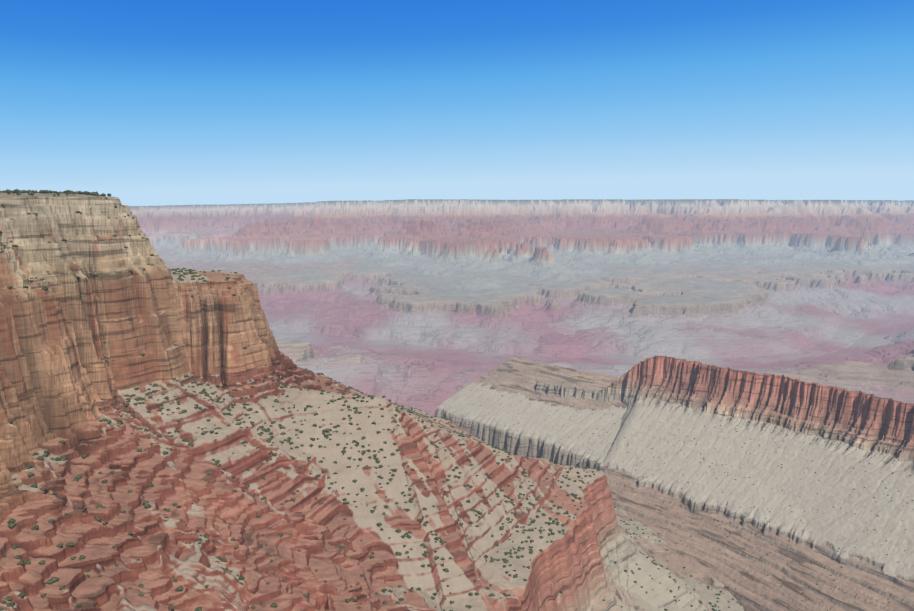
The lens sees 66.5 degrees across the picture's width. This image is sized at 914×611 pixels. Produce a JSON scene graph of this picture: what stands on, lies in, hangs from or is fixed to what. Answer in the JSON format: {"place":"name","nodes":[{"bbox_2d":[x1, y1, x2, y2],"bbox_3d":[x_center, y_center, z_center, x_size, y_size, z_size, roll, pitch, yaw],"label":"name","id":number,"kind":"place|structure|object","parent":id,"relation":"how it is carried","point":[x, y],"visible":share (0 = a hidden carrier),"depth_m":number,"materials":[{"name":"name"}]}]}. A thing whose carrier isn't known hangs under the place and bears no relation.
{"place":"outdoors","nodes":[
{"label":"outdoors","id":0,"kind":"place"},
{"bbox_2d":[0,193,913,610],"bbox_3d":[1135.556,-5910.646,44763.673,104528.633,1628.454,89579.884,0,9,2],"label":"canyon terrain","id":1,"kind":"structure","parent":0,"point":[782,331],"depth_m":1849.42,"materials":[{"name":"red stone"}]},
{"bbox_2d":[0,189,110,198],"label":"trees","id":2,"kind":"object","parent":1,"relation":"on","point":[29,192],"visible":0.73,"depth_m":1161.10,"materials":[{"name":"green plant"}]},
{"bbox_2d":[0,204,912,610],"bbox_3d":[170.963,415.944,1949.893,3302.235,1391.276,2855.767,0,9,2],"label":"desert shrubs","id":3,"kind":"object","parent":1,"relation":"on","point":[198,540],"visible":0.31,"depth_m":1135.02,"materials":[{"name":"green plant"}]},
{"bbox_2d":[0,0,913,205],"label":"sky","id":4,"kind":"structure","parent":0,"point":[136,102],"materials":[{"name":"blue"}]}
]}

